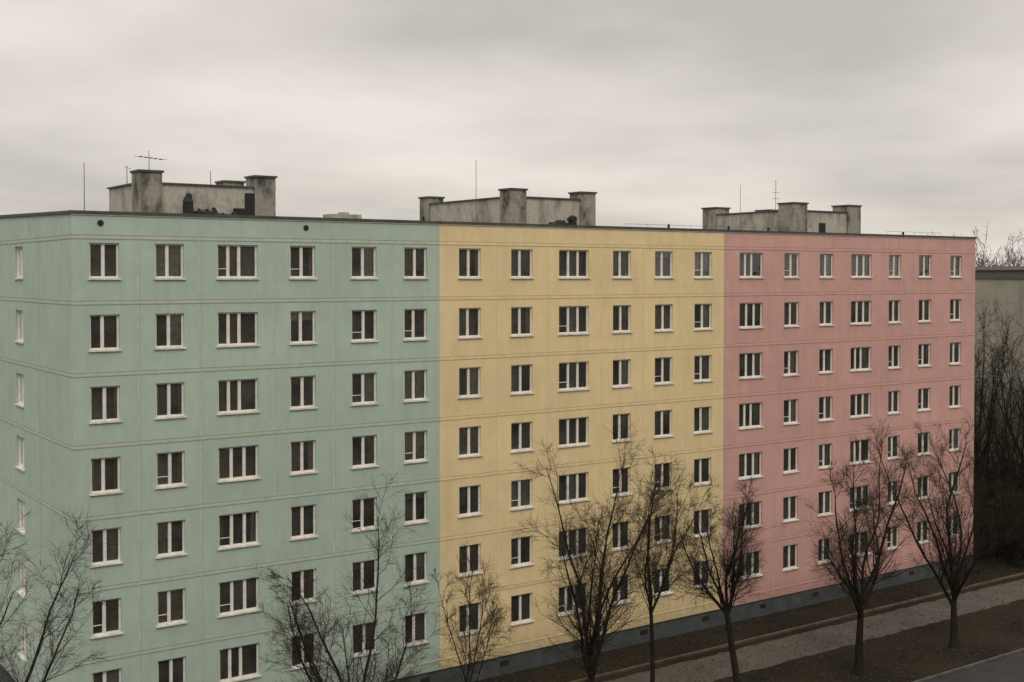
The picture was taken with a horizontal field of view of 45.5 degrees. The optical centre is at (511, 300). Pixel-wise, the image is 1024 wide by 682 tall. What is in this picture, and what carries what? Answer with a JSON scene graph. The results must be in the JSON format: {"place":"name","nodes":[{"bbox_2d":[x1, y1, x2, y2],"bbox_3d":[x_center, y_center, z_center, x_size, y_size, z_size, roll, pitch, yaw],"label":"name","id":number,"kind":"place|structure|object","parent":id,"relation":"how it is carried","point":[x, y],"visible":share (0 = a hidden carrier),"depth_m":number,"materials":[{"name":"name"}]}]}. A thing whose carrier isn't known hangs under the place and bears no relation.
{"place":"outdoors","nodes":[
{"label":"outdoors","id":0,"kind":"place"},
{"bbox_2d":[0,0,1023,266],"label":"sky","id":1,"kind":"structure","parent":0,"point":[910,113],"materials":[{"name":"grey"}]},
{"bbox_2d":[473,518,1023,681],"bbox_3d":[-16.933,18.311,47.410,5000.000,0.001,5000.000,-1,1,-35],"label":"ground","id":2,"kind":"structure","parent":0,"point":[943,662],"depth_m":63.84,"materials":[{"name":"soil"}]},
{"bbox_2d":[0,505,117,681],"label":"bare tree","id":3,"kind":"object","parent":2,"relation":"on","point":[46,627],"visible":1,"depth_m":38.25,"materials":[{"name":"brown plant"}]},
{"bbox_2d":[242,470,457,681],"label":"bare tree","id":4,"kind":"object","parent":2,"relation":"on","point":[309,654],"visible":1,"depth_m":43.16,"materials":[{"name":"brown plant"}]},
{"bbox_2d":[427,537,521,681],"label":"bare tree","id":5,"kind":"object","parent":2,"relation":"on","point":[490,619],"visible":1,"depth_m":45.52,"materials":[{"name":"brown plant"}]},
{"bbox_2d":[0,156,976,681],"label":"apartment block","id":6,"kind":"structure","parent":2,"relation":"on","point":[212,398],"depth_m":56.53,"materials":[{"name":"paint"}]},
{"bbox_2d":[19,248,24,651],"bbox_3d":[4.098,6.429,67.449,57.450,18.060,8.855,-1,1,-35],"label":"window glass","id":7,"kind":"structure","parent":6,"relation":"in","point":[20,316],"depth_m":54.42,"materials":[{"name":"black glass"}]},
{"bbox_2d":[17,243,960,681],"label":"window frames","id":8,"kind":"structure","parent":6,"relation":"in","point":[412,330],"depth_m":56.27,"materials":[{"name":"white plastic"}]},
{"bbox_2d":[509,415,690,681],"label":"bare tree","id":9,"kind":"object","parent":2,"relation":"on","point":[590,657],"visible":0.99,"depth_m":49.17,"materials":[{"name":"brown plant"}]},
{"bbox_2d":[606,446,723,681],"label":"bare tree","id":10,"kind":"object","parent":2,"relation":"on","point":[651,607],"visible":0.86,"depth_m":51.13,"materials":[{"name":"brown plant"}]},
{"bbox_2d":[660,474,786,681],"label":"bare tree","id":11,"kind":"object","parent":2,"relation":"on","point":[725,607],"visible":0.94,"depth_m":54.27,"materials":[{"name":"brown plant"}]},
{"bbox_2d":[491,557,1023,681],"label":"fallen leaves","id":12,"kind":"object","parent":2,"relation":"on","point":[835,643],"visible":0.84,"depth_m":63.94,"materials":[{"name":"brown plant"}]},
{"bbox_2d":[570,572,1023,681],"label":"path kerb","id":13,"kind":"structure","parent":2,"relation":"on","point":[762,636],"depth_m":65.62,"materials":[{"name":"grey concrete"}]},
{"bbox_2d":[793,422,940,675],"bbox_3d":[16.408,11.950,57.985,8.087,12.431,6.235,-1,1,-35],"label":"bare tree","id":14,"kind":"object","parent":2,"relation":"on","point":[860,601],"visible":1,"depth_m":58.66,"materials":[{"name":"brown plant"}]},
{"bbox_2d":[857,406,1023,648],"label":"bare tree","id":15,"kind":"object","parent":2,"relation":"on","point":[952,578],"visible":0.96,"depth_m":63.26,"materials":[{"name":"brown plant"}]},
{"bbox_2d":[912,648,1023,681],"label":"road kerb","id":16,"kind":"structure","parent":2,"relation":"on","point":[965,667],"depth_m":60.00,"materials":[{"name":"concrete"}]},
{"bbox_2d":[931,222,1023,266],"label":"distant trees","id":17,"kind":"object","parent":2,"relation":"on","point":[1012,261],"visible":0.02,"depth_m":231.03,"materials":[{"name":"brown plant"}]},
{"bbox_2d":[974,337,1005,463],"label":"bare tree","id":18,"kind":"object","parent":2,"relation":"on","point":[985,391],"visible":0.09,"depth_m":89.11,"materials":[{"name":"brown plant"}]},
{"bbox_2d":[974,331,1006,450],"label":"bare tree","id":19,"kind":"object","parent":2,"relation":"on","point":[985,396],"visible":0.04,"depth_m":94.02,"materials":[{"name":"brown plant"}]},
{"bbox_2d":[974,378,1020,472],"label":"bare tree","id":20,"kind":"object","parent":2,"relation":"on","point":[992,421],"visible":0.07,"depth_m":99.53,"materials":[{"name":"brown plant"}]},
{"bbox_2d":[974,279,1023,509],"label":"walls","id":21,"kind":"structure","parent":2,"relation":"on","point":[1000,291],"depth_m":100.03,"materials":[{"name":"grey concrete"}]},
{"bbox_2d":[975,270,1023,278],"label":"eaves band","id":22,"kind":"object","parent":21,"relation":"attached to","point":[999,274],"depth_m":99.94,"materials":[{"name":"grey concrete"}]},
{"bbox_2d":[975,266,1023,269],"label":"roof edge","id":23,"kind":"object","parent":21,"relation":"on","point":[1002,268],"depth_m":99.62,"materials":[{"name":"grey metal"}]},
{"bbox_2d":[974,296,1023,547],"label":"bare tree","id":24,"kind":"object","parent":2,"relation":"on","point":[1009,467],"visible":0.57,"depth_m":85.91,"materials":[{"name":"brown plant"}]},
{"bbox_2d":[974,296,1023,488],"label":"bare tree","id":25,"kind":"object","parent":2,"relation":"on","point":[995,399],"visible":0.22,"depth_m":89.37,"materials":[{"name":"brown plant"}]},
{"bbox_2d":[974,316,1023,500],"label":"bare tree","id":26,"kind":"object","parent":2,"relation":"on","point":[1009,371],"visible":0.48,"depth_m":90.52,"materials":[{"name":"brown plant"}]},
{"bbox_2d":[974,301,1023,467],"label":"bare tree","id":27,"kind":"object","parent":2,"relation":"on","point":[1002,365],"visible":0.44,"depth_m":94.71,"materials":[{"name":"brown plant"}]},
{"bbox_2d":[974,324,1023,483],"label":"bare tree","id":28,"kind":"object","parent":2,"relation":"on","point":[1013,424],"visible":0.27,"depth_m":95.90,"materials":[{"name":"brown plant"}]},
{"bbox_2d":[974,333,1023,420],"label":"bare tree","id":29,"kind":"object","parent":2,"relation":"on","point":[1002,360],"visible":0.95,"depth_m":84.57,"materials":[{"name":"brown plant"}]},
{"bbox_2d":[974,376,1023,486],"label":"bare tree","id":30,"kind":"object","parent":2,"relation":"on","point":[995,422],"visible":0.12,"depth_m":97.59,"materials":[{"name":"brown plant"}]},
{"bbox_2d":[975,381,1023,549],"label":"bare tree","id":31,"kind":"object","parent":2,"relation":"on","point":[1003,468],"visible":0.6,"depth_m":86.11,"materials":[{"name":"brown plant"}]},
{"bbox_2d":[992,395,1023,489],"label":"bare tree","id":32,"kind":"object","parent":2,"relation":"on","point":[1011,430],"visible":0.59,"depth_m":90.44,"materials":[{"name":"brown plant"}]},
{"bbox_2d":[605,579,1023,681],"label":"path","id":33,"kind":"structure","parent":0,"point":[776,654],"depth_m":64.70,"materials":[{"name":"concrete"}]},
{"bbox_2d":[927,652,1023,681],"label":"road","id":34,"kind":"structure","parent":0,"point":[1009,669],"depth_m":59.18,"materials":[{"name":"grey asphalt"}]}
]}

